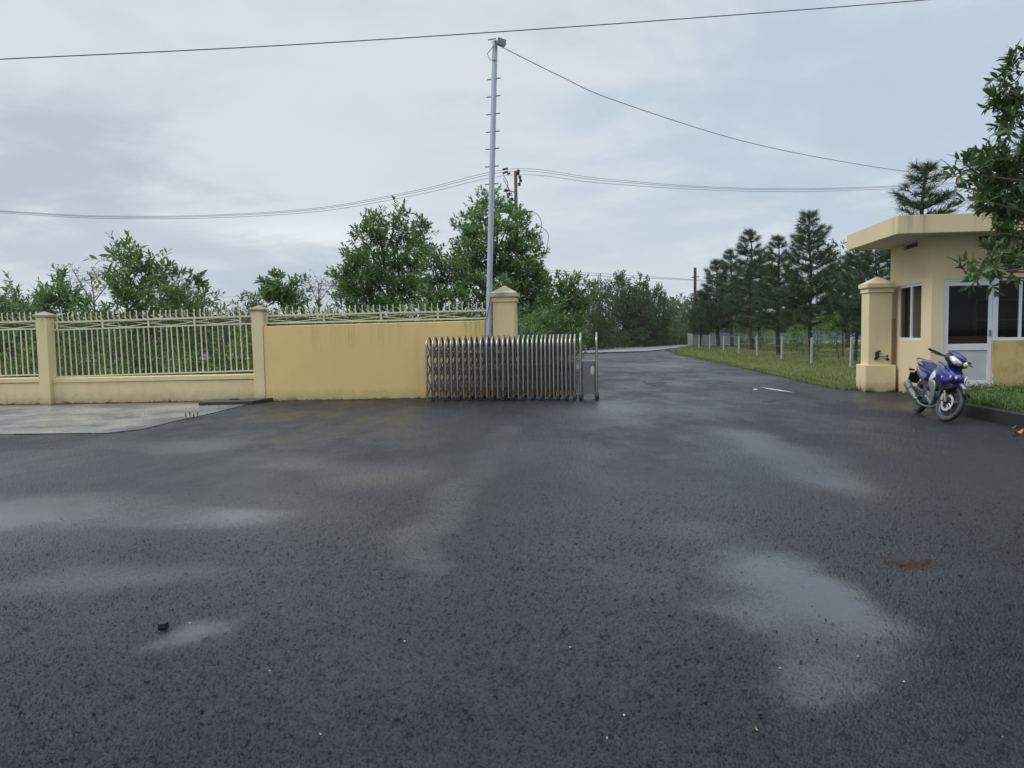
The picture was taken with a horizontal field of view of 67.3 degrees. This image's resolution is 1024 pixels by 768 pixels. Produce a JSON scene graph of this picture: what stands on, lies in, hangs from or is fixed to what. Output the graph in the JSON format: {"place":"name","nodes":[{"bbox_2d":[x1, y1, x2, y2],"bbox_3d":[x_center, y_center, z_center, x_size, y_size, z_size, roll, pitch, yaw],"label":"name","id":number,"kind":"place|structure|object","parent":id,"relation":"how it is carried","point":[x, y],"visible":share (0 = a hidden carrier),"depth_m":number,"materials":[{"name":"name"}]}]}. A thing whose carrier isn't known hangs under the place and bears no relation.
{"place":"outdoors","nodes":[
{"label":"outdoors","id":0,"kind":"place"},
{"bbox_2d":[57,263,111,335],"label":"bare tree","id":1,"kind":"object","parent":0,"point":[95,274],"visible":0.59,"depth_m":25.83,"materials":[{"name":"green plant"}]},
{"bbox_2d":[56,330,769,369],"bbox_3d":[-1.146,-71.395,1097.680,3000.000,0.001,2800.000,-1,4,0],"label":"ground","id":2,"kind":"structure","parent":0,"point":[252,352],"depth_m":77.56,"materials":[{"name":"green plant"}]},
{"bbox_2d":[0,296,29,368],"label":"shrub","id":3,"kind":"object","parent":2,"relation":"on","point":[6,334],"visible":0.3,"depth_m":25.07,"materials":[{"name":"green plant"}]},
{"bbox_2d":[0,338,60,376],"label":"shrub","id":4,"kind":"object","parent":2,"relation":"on","point":[18,362],"visible":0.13,"depth_m":21.72,"materials":[{"name":"green plant"}]},
{"bbox_2d":[0,270,64,373],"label":"shrub","id":5,"kind":"object","parent":2,"relation":"on","point":[11,288],"visible":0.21,"depth_m":25.08,"materials":[{"name":"green plant"}]},
{"bbox_2d":[0,322,64,377],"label":"shrub","id":6,"kind":"object","parent":2,"relation":"on","point":[29,352],"visible":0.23,"depth_m":19.93,"materials":[{"name":"green plant"}]},
{"bbox_2d":[0,299,66,359],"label":"leafy tree","id":7,"kind":"object","parent":2,"relation":"on","point":[4,308],"visible":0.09,"depth_m":44.05,"materials":[{"name":"green plant"}]},
{"bbox_2d":[10,300,84,374],"bbox_3d":[-14.947,-1.336,24.941,2.226,3.134,2.582,-4,5,-38],"label":"shrub","id":8,"kind":"object","parent":2,"relation":"on","point":[23,311],"visible":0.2,"depth_m":24.55,"materials":[{"name":"green plant"}]},
{"bbox_2d":[29,295,117,374],"bbox_3d":[-12.756,-1.103,22.332,2.409,2.924,2.077,-2,4,-17],"label":"shrub","id":9,"kind":"object","parent":2,"relation":"on","point":[75,310],"visible":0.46,"depth_m":22.23,"materials":[{"name":"green plant"}]},
{"bbox_2d":[56,338,100,376],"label":"shrub","id":10,"kind":"object","parent":2,"relation":"on","point":[74,371],"visible":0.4,"depth_m":20.02,"materials":[{"name":"green plant"}]},
{"bbox_2d":[81,311,141,354],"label":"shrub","id":11,"kind":"object","parent":2,"relation":"on","point":[99,326],"visible":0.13,"depth_m":56.90,"materials":[{"name":"green plant"}]},
{"bbox_2d":[78,311,146,371],"bbox_3d":[-13.251,-1.047,25.399,2.020,2.749,2.800,0,4,13],"label":"shrub","id":12,"kind":"object","parent":2,"relation":"on","point":[116,334],"visible":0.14,"depth_m":25.35,"materials":[{"name":"green plant"}]},
{"bbox_2d":[80,325,153,375],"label":"shrub","id":13,"kind":"object","parent":2,"relation":"on","point":[118,344],"visible":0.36,"depth_m":21.91,"materials":[{"name":"green plant"}]},
{"bbox_2d":[92,352,142,376],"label":"shrub","id":14,"kind":"object","parent":2,"relation":"on","point":[114,371],"visible":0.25,"depth_m":20.00,"materials":[{"name":"green plant"}]},
{"bbox_2d":[105,308,160,358],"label":"leafy tree","id":15,"kind":"object","parent":2,"relation":"on","point":[146,336],"visible":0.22,"depth_m":53.57,"materials":[{"name":"green plant"}]},
{"bbox_2d":[105,331,189,373],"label":"shrub","id":16,"kind":"object","parent":2,"relation":"on","point":[125,358],"visible":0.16,"depth_m":24.74,"materials":[{"name":"green plant"}]},
{"bbox_2d":[124,299,194,374],"bbox_3d":[-10.047,-1.028,22.201,1.980,2.932,1.762,-1,4,4],"label":"shrub","id":17,"kind":"object","parent":2,"relation":"on","point":[142,355],"visible":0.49,"depth_m":22.05,"materials":[{"name":"green plant"}]},
{"bbox_2d":[157,338,201,374],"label":"shrub","id":18,"kind":"object","parent":2,"relation":"on","point":[176,349],"visible":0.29,"depth_m":20.26,"materials":[{"name":"green plant"}]},
{"bbox_2d":[146,282,230,373],"bbox_3d":[-10.452,-1.555,24.753,2.871,3.484,2.474,-4,5,-35],"label":"shrub","id":19,"kind":"object","parent":2,"relation":"on","point":[201,297],"visible":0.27,"depth_m":24.73,"materials":[{"name":"green plant"}]},
{"bbox_2d":[166,299,237,374],"bbox_3d":[-9.014,-1.102,22.591,1.954,2.751,2.267,-1,4,0],"label":"shrub","id":20,"kind":"object","parent":2,"relation":"on","point":[189,304],"visible":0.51,"depth_m":22.32,"materials":[{"name":"green plant"}]},
{"bbox_2d":[198,327,252,373],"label":"shrub","id":21,"kind":"object","parent":2,"relation":"on","point":[210,359],"visible":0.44,"depth_m":19.98,"materials":[{"name":"green plant"}]},
{"bbox_2d":[205,308,251,369],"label":"shrub","id":22,"kind":"object","parent":2,"relation":"on","point":[237,331],"visible":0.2,"depth_m":24.88,"materials":[{"name":"green plant"}]},
{"bbox_2d":[210,307,252,355],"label":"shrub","id":23,"kind":"object","parent":2,"relation":"on","point":[225,332],"visible":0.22,"depth_m":54.42,"materials":[{"name":"green plant"}]},
{"bbox_2d":[215,317,252,373],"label":"shrub","id":24,"kind":"object","parent":2,"relation":"on","point":[248,337],"visible":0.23,"depth_m":22.34,"materials":[{"name":"green plant"}]},
{"bbox_2d":[1,355,521,385],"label":"tall weeds","id":25,"kind":"object","parent":2,"relation":"on","point":[233,368],"visible":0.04,"depth_m":21.33,"materials":[{"name":"green plant"}]},
{"bbox_2d":[248,271,316,358],"bbox_3d":[-7.650,-1.734,25.312,2.731,4.044,2.429,1,4,27],"label":"shrub","id":26,"kind":"object","parent":2,"relation":"on","point":[307,290],"visible":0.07,"depth_m":25.20,"materials":[{"name":"green plant"}]},
{"bbox_2d":[279,297,333,325],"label":"shrub","id":27,"kind":"object","parent":2,"relation":"on","point":[318,302],"visible":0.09,"depth_m":24.80,"materials":[{"name":"green plant"}]},
{"bbox_2d":[300,271,337,324],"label":"bare tree","id":28,"kind":"object","parent":2,"relation":"on","point":[319,291],"visible":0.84,"depth_m":31.80,"materials":[{"name":"grey plant"}]},
{"bbox_2d":[333,294,378,323],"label":"shrub","id":29,"kind":"object","parent":2,"relation":"on","point":[359,317],"visible":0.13,"depth_m":22.58,"materials":[{"name":"green plant"}]},
{"bbox_2d":[324,196,440,322],"bbox_3d":[-4.569,-3.265,26.752,4.540,6.238,4.206,-1,4,0],"label":"acacia tree","id":30,"kind":"object","parent":2,"relation":"on","point":[349,277],"visible":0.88,"depth_m":26.29,"materials":[{"name":"green plant"}]},
{"bbox_2d":[382,295,433,322],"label":"shrub","id":31,"kind":"object","parent":2,"relation":"on","point":[403,309],"visible":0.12,"depth_m":22.95,"materials":[{"name":"green plant"}]},
{"bbox_2d":[407,242,476,321],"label":"acacia tree","id":32,"kind":"object","parent":2,"relation":"on","point":[430,282],"visible":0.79,"depth_m":24.30,"materials":[{"name":"green plant"}]},
{"bbox_2d":[443,183,560,335],"bbox_3d":[-0.358,-3.566,25.790,4.209,6.826,4.179,-1,4,0],"label":"acacia tree","id":33,"kind":"object","parent":2,"relation":"on","point":[505,267],"visible":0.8,"depth_m":25.31,"materials":[{"name":"green plant"}]},
{"bbox_2d":[502,167,548,302],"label":"utility pole","id":34,"kind":"object","parent":2,"relation":"on","point":[516,173],"visible":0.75,"depth_m":44.18,"materials":[{"name":"brown wood"}]},
{"bbox_2d":[0,171,955,217],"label":"power line","id":35,"kind":"object","parent":34,"relation":"attached to","point":[441,186],"visible":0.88,"depth_m":43.48,"materials":[{"name":"metal"}]},
{"bbox_2d":[7,174,952,218],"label":"power line","id":36,"kind":"object","parent":34,"relation":"attached to","point":[482,179],"visible":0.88,"depth_m":44.15,"materials":[{"name":"metal"}]},
{"bbox_2d":[9,168,955,216],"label":"power line","id":37,"kind":"object","parent":34,"relation":"attached to","point":[449,182],"visible":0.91,"depth_m":43.48,"materials":[{"name":"metal"}]},
{"bbox_2d":[517,304,546,377],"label":"shrub","id":38,"kind":"object","parent":2,"relation":"on","point":[530,317],"visible":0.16,"depth_m":19.81,"materials":[{"name":"green plant"}]},
{"bbox_2d":[518,300,564,376],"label":"shrub","id":39,"kind":"object","parent":2,"relation":"on","point":[544,315],"visible":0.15,"depth_m":22.70,"materials":[{"name":"green plant"}]},
{"bbox_2d":[530,293,590,376],"bbox_3d":[1.450,-1.321,23.531,2.013,2.981,1.791,-1,4,1],"label":"shrub","id":40,"kind":"object","parent":2,"relation":"on","point":[557,319],"visible":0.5,"depth_m":23.41,"materials":[{"name":"green plant"}]},
{"bbox_2d":[530,268,599,359],"bbox_3d":[1.462,-2.468,29.834,3.807,4.052,3.965,-1,4,0],"label":"acacia tree","id":41,"kind":"object","parent":2,"relation":"on","point":[563,287],"visible":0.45,"depth_m":28.96,"materials":[{"name":"green plant"}]},
{"bbox_2d":[567,288,613,349],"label":"leafy tree","id":42,"kind":"object","parent":2,"relation":"on","point":[594,323],"visible":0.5,"depth_m":61.41,"materials":[{"name":"green plant"}]},
{"bbox_2d":[580,284,621,347],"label":"leafy tree","id":43,"kind":"object","parent":2,"relation":"on","point":[604,296],"visible":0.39,"depth_m":65.16,"materials":[{"name":"green plant"}]},
{"bbox_2d":[582,270,644,340],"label":"leafy tree","id":44,"kind":"object","parent":2,"relation":"on","point":[619,281],"visible":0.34,"depth_m":69.96,"materials":[{"name":"green plant"}]},
{"bbox_2d":[606,329,632,347],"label":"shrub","id":45,"kind":"object","parent":2,"relation":"on","point":[622,338],"visible":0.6,"depth_m":66.44,"materials":[{"name":"green plant"}]},
{"bbox_2d":[607,269,656,337],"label":"leafy tree","id":46,"kind":"object","parent":2,"relation":"on","point":[642,284],"visible":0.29,"depth_m":72.16,"materials":[{"name":"green plant"}]},
{"bbox_2d":[611,287,661,346],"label":"leafy tree","id":47,"kind":"object","parent":2,"relation":"on","point":[651,322],"visible":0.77,"depth_m":69.20,"materials":[{"name":"green plant"}]},
{"bbox_2d":[622,327,652,346],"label":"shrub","id":48,"kind":"object","parent":2,"relation":"on","point":[639,334],"visible":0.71,"depth_m":68.34,"materials":[{"name":"green plant"}]},
{"bbox_2d":[628,281,675,345],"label":"leafy tree","id":49,"kind":"object","parent":2,"relation":"on","point":[668,318],"visible":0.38,"depth_m":72.70,"materials":[{"name":"green plant"}]},
{"bbox_2d":[645,282,672,345],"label":"leafy tree","id":50,"kind":"object","parent":2,"relation":"on","point":[657,300],"visible":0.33,"depth_m":74.12,"materials":[{"name":"green plant"}]},
{"bbox_2d":[654,298,691,338],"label":"leafy tree","id":51,"kind":"object","parent":2,"relation":"on","point":[679,308],"visible":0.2,"depth_m":90.54,"materials":[{"name":"green plant"}]},
{"bbox_2d":[665,326,688,344],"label":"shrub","id":52,"kind":"object","parent":2,"relation":"on","point":[675,338],"visible":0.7,"depth_m":76.38,"materials":[{"name":"green plant"}]},
{"bbox_2d":[688,331,860,344],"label":"boundary wall","id":53,"kind":"structure","parent":2,"relation":"on","point":[694,338],"depth_m":76.04,"materials":[{"name":"grey concrete"}]},
{"bbox_2d":[0,0,923,59],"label":"overhead cable","id":54,"kind":"object","parent":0,"point":[452,34],"visible":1,"depth_m":20.31,"materials":[{"name":"metal"}]},
{"bbox_2d":[77,340,860,361],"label":"cross road","id":55,"kind":"structure","parent":0,"point":[639,348],"depth_m":61.90,"materials":[{"name":"grey asphalt"}]},
{"bbox_2d":[0,352,1023,767],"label":"forecourt","id":56,"kind":"structure","parent":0,"point":[910,518],"depth_m":4.46,"materials":[{"name":"grey asphalt"}]},
{"bbox_2d":[0,377,39,403],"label":"wall","id":57,"kind":"structure","parent":56,"relation":"on","point":[20,390],"depth_m":17.50,"materials":[{"name":"beige paint"}]},
{"bbox_2d":[0,312,38,375],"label":"railing","id":58,"kind":"object","parent":57,"relation":"on","point":[20,321],"visible":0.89,"depth_m":17.52,"materials":[{"name":"beige metal"}]},
{"bbox_2d":[32,311,56,403],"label":"fence pillar","id":59,"kind":"structure","parent":56,"relation":"on","point":[46,352],"depth_m":17.36,"materials":[{"name":"beige paint"}]},
{"bbox_2d":[25,263,100,372],"bbox_3d":[-13.752,-1.784,23.746,2.201,3.961,2.068,-1,4,0],"label":"sapling","id":60,"kind":"object","parent":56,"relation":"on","point":[62,290],"visible":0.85,"depth_m":23.61,"materials":[{"name":"green plant"}]},
{"bbox_2d":[0,402,245,433],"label":"concrete apron","id":61,"kind":"object","parent":56,"relation":"on","point":[72,418],"visible":0.88,"depth_m":14.53,"materials":[{"name":"grey concrete"}]},
{"bbox_2d":[199,398,272,405],"bbox_3d":[-6.056,0.386,16.936,1.400,0.120,0.789,-1,4,-5],"label":"access cover","id":62,"kind":"object","parent":61,"relation":"on","point":[238,401],"visible":0.88,"depth_m":16.66,"materials":[{"name":"concrete"}]},
{"bbox_2d":[82,229,191,371],"bbox_3d":[-10.617,-2.093,21.993,2.884,4.706,2.545,1,4,30],"label":"sapling","id":63,"kind":"object","parent":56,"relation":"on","point":[123,292],"visible":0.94,"depth_m":21.68,"materials":[{"name":"green plant"}]},
{"bbox_2d":[53,374,254,403],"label":"wall","id":64,"kind":"structure","parent":56,"relation":"on","point":[151,388],"depth_m":17.50,"materials":[{"name":"beige paint"}]},
{"bbox_2d":[52,307,253,376],"bbox_3d":[-8.160,-0.950,17.525,4.616,1.459,0.072,-2,4,0],"label":"railing","id":65,"kind":"object","parent":64,"relation":"on","point":[102,321],"visible":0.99,"depth_m":17.51,"materials":[{"name":"beige metal"}]},
{"bbox_2d":[148,276,225,341],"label":"sapling","id":66,"kind":"object","parent":56,"relation":"on","point":[196,301],"visible":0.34,"depth_m":25.51,"materials":[{"name":"green plant"}]},
{"bbox_2d":[170,265,209,371],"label":"sapling","id":67,"kind":"object","parent":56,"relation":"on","point":[199,282],"visible":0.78,"depth_m":22.78,"materials":[{"name":"green plant"}]},
{"bbox_2d":[229,289,269,366],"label":"sapling","id":68,"kind":"object","parent":56,"relation":"on","point":[255,302],"visible":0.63,"depth_m":24.30,"materials":[{"name":"green plant"}]},
{"bbox_2d":[248,305,268,397],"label":"fence pillar","id":69,"kind":"structure","parent":56,"relation":"on","point":[258,312],"depth_m":17.33,"materials":[{"name":"beige paint"}]},
{"bbox_2d":[253,267,290,324],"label":"sapling","id":70,"kind":"object","parent":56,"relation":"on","point":[270,291],"visible":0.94,"depth_m":21.64,"materials":[{"name":"green plant"}]},
{"bbox_2d":[273,272,313,324],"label":"sapling","id":71,"kind":"object","parent":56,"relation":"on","point":[293,297],"visible":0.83,"depth_m":21.78,"materials":[{"name":"green plant"}]},
{"bbox_2d":[263,320,490,400],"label":"yellow wall","id":72,"kind":"structure","parent":56,"relation":"on","point":[348,361],"depth_m":17.36,"materials":[{"name":"paint"}]},
{"bbox_2d":[264,302,485,323],"bbox_3d":[-3.092,-1.607,17.410,5.060,0.382,0.076,-1,4,0],"label":"railing","id":73,"kind":"object","parent":72,"relation":"on","point":[368,312],"visible":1,"depth_m":17.40,"materials":[{"name":"beige metal"}]},
{"bbox_2d":[485,37,505,398],"bbox_3d":[-0.374,-3.584,16.871,0.641,7.832,0.251,0,4,9],"label":"lamp pole","id":74,"kind":"object","parent":56,"relation":"on","point":[492,132],"visible":0.98,"depth_m":16.83,"materials":[{"name":"metal"}]},
{"bbox_2d":[498,45,967,177],"bbox_3d":[10.244,-7.445,23.462,25.081,1.126,1.322,-3,4,-29],"label":"lamp cable","id":75,"kind":"object","parent":74,"relation":"attached to","point":[696,127],"visible":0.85,"depth_m":20.91,"materials":[{"name":"metal"}]},
{"bbox_2d":[489,286,519,397],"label":"gate pillar","id":76,"kind":"structure","parent":56,"relation":"on","point":[504,300],"depth_m":17.02,"materials":[{"name":"paint"}]},
{"bbox_2d":[425,332,598,400],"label":"folding gate","id":77,"kind":"structure","parent":56,"relation":"on","point":[545,352],"depth_m":16.49,"materials":[{"name":"silver metal"}]},
{"bbox_2d":[2,415,1021,767],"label":"loose grit","id":78,"kind":"object","parent":56,"relation":"on","point":[560,633],"visible":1,"depth_m":3.46,"materials":[{"name":"grey gravel"}]},
{"bbox_2d":[856,277,895,391],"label":"gate pillar","id":79,"kind":"structure","parent":56,"relation":"on","point":[873,375],"depth_m":17.23,"materials":[{"name":"paint"}]},
{"bbox_2d":[847,213,1023,393],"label":"guardhouse","id":80,"kind":"structure","parent":56,"relation":"on","point":[931,307],"depth_m":15.49,"materials":[{"name":"paint"}]},
{"bbox_2d":[898,283,921,339],"bbox_3d":[8.693,-1.467,16.586,0.220,1.350,1.300,0,4,7],"label":"window","id":81,"kind":"structure","parent":80,"relation":"in","point":[914,293],"depth_m":16.73,"materials":[{"name":"white metal"}]},
{"bbox_2d":[943,278,996,385],"bbox_3d":[9.164,-1.026,15.420,0.990,2.160,0.092,0,4,7],"label":"door","id":82,"kind":"structure","parent":80,"relation":"in","point":[980,357],"depth_m":15.44,"materials":[{"name":"white metal"}]},
{"bbox_2d":[948,336,1005,343],"bbox_3d":[9.335,-0.464,15.842,1.345,1.024,0.400,0,4,7],"label":"counter","id":83,"kind":"object","parent":80,"relation":"on","point":[969,340],"visible":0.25,"depth_m":15.64,"materials":[{"name":"brown wood"}]},
{"bbox_2d":[971,298,1023,335],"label":"shelf rack","id":84,"kind":"object","parent":80,"relation":"on","point":[974,317],"visible":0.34,"depth_m":17.16,"materials":[{"name":"brown wood"}]},
{"bbox_2d":[995,278,1023,339],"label":"window","id":85,"kind":"structure","parent":80,"relation":"in","point":[1020,288],"depth_m":15.31,"materials":[{"name":"white metal"}]},
{"bbox_2d":[904,348,972,421],"bbox_3d":[6.796,-0.008,12.375,0.741,1.072,2.158,11,6,10],"label":"motorbike","id":86,"kind":"object","parent":56,"relation":"on","point":[944,380],"visible":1,"depth_m":11.80,"materials":[{"name":"blue plastic"}]},
{"bbox_2d":[929,391,1023,428],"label":"kerb","id":87,"kind":"structure","parent":56,"relation":"on","point":[1001,416],"depth_m":11.57,"materials":[{"name":"concrete"}]},
{"bbox_2d":[0,0,1023,337],"label":"sky","id":88,"kind":"structure","parent":0,"point":[235,132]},
{"bbox_2d":[665,341,860,390],"bbox_3d":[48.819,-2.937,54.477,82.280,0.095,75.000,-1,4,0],"label":"lawn","id":89,"kind":"structure","parent":0,"point":[814,368],"depth_m":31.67,"materials":[{"name":"green plant"}]},
{"bbox_2d":[685,291,714,345],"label":"pine tree","id":90,"kind":"object","parent":89,"relation":"on","point":[695,319],"visible":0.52,"depth_m":66.61,"materials":[{"name":"green plant"}]},
{"bbox_2d":[694,258,739,346],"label":"pine tree","id":91,"kind":"object","parent":89,"relation":"on","point":[702,305],"visible":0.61,"depth_m":63.52,"materials":[{"name":"green plant"}]},
{"bbox_2d":[709,247,747,346],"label":"pine tree","id":92,"kind":"object","parent":89,"relation":"on","point":[722,277],"visible":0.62,"depth_m":61.56,"materials":[{"name":"green plant"}]},
{"bbox_2d":[720,228,774,349],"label":"pine tree","id":93,"kind":"object","parent":89,"relation":"on","point":[751,274],"visible":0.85,"depth_m":52.45,"materials":[{"name":"green plant"}]},
{"bbox_2d":[736,258,787,343],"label":"pine tree","id":94,"kind":"object","parent":89,"relation":"on","point":[756,312],"visible":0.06,"depth_m":65.34,"materials":[{"name":"green plant"}]},
{"bbox_2d":[749,233,799,354],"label":"pine tree","id":95,"kind":"object","parent":89,"relation":"on","point":[774,274],"visible":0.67,"depth_m":40.99,"materials":[{"name":"green plant"}]},
{"bbox_2d":[769,279,817,346],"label":"pine tree","id":96,"kind":"object","parent":89,"relation":"on","point":[794,324],"visible":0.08,"depth_m":57.29,"materials":[{"name":"green plant"}]},
{"bbox_2d":[770,208,843,356],"bbox_3d":[14.415,-4.886,37.273,3.680,7.402,3.758,-2,3,6],"label":"pine tree","id":97,"kind":"object","parent":89,"relation":"on","point":[828,274],"visible":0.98,"depth_m":36.89,"materials":[{"name":"green plant"}]},
{"bbox_2d":[818,252,863,346],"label":"pine tree","id":98,"kind":"object","parent":89,"relation":"on","point":[844,272],"visible":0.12,"depth_m":54.66,"materials":[{"name":"green plant"}]},
{"bbox_2d":[826,241,873,359],"bbox_3d":[14.390,-3.522,32.165,2.422,5.300,2.371,1,3,39],"label":"pine tree","id":99,"kind":"object","parent":89,"relation":"on","point":[847,279],"visible":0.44,"depth_m":32.08,"materials":[{"name":"green plant"}]},
{"bbox_2d":[839,249,890,333],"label":"pine tree","id":100,"kind":"object","parent":89,"relation":"on","point":[877,268],"visible":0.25,"depth_m":29.79,"materials":[{"name":"green plant"}]},
{"bbox_2d":[871,159,968,280],"bbox_3d":[13.515,-3.927,25.368,3.454,7.081,3.729,-1,4,1],"label":"pine tree","id":101,"kind":"object","parent":89,"relation":"on","point":[924,169],"visible":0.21,"depth_m":24.97,"materials":[{"name":"green plant"}]},
{"bbox_2d":[950,382,1023,412],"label":"verge","id":102,"kind":"structure","parent":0,"point":[998,389],"depth_m":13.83,"materials":[{"name":"green plant"}]},
{"bbox_2d":[936,38,1023,298],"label":"roadside tree","id":103,"kind":"object","parent":102,"relation":"on","point":[1007,211],"visible":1,"depth_m":7.85,"materials":[{"name":"green plant"}]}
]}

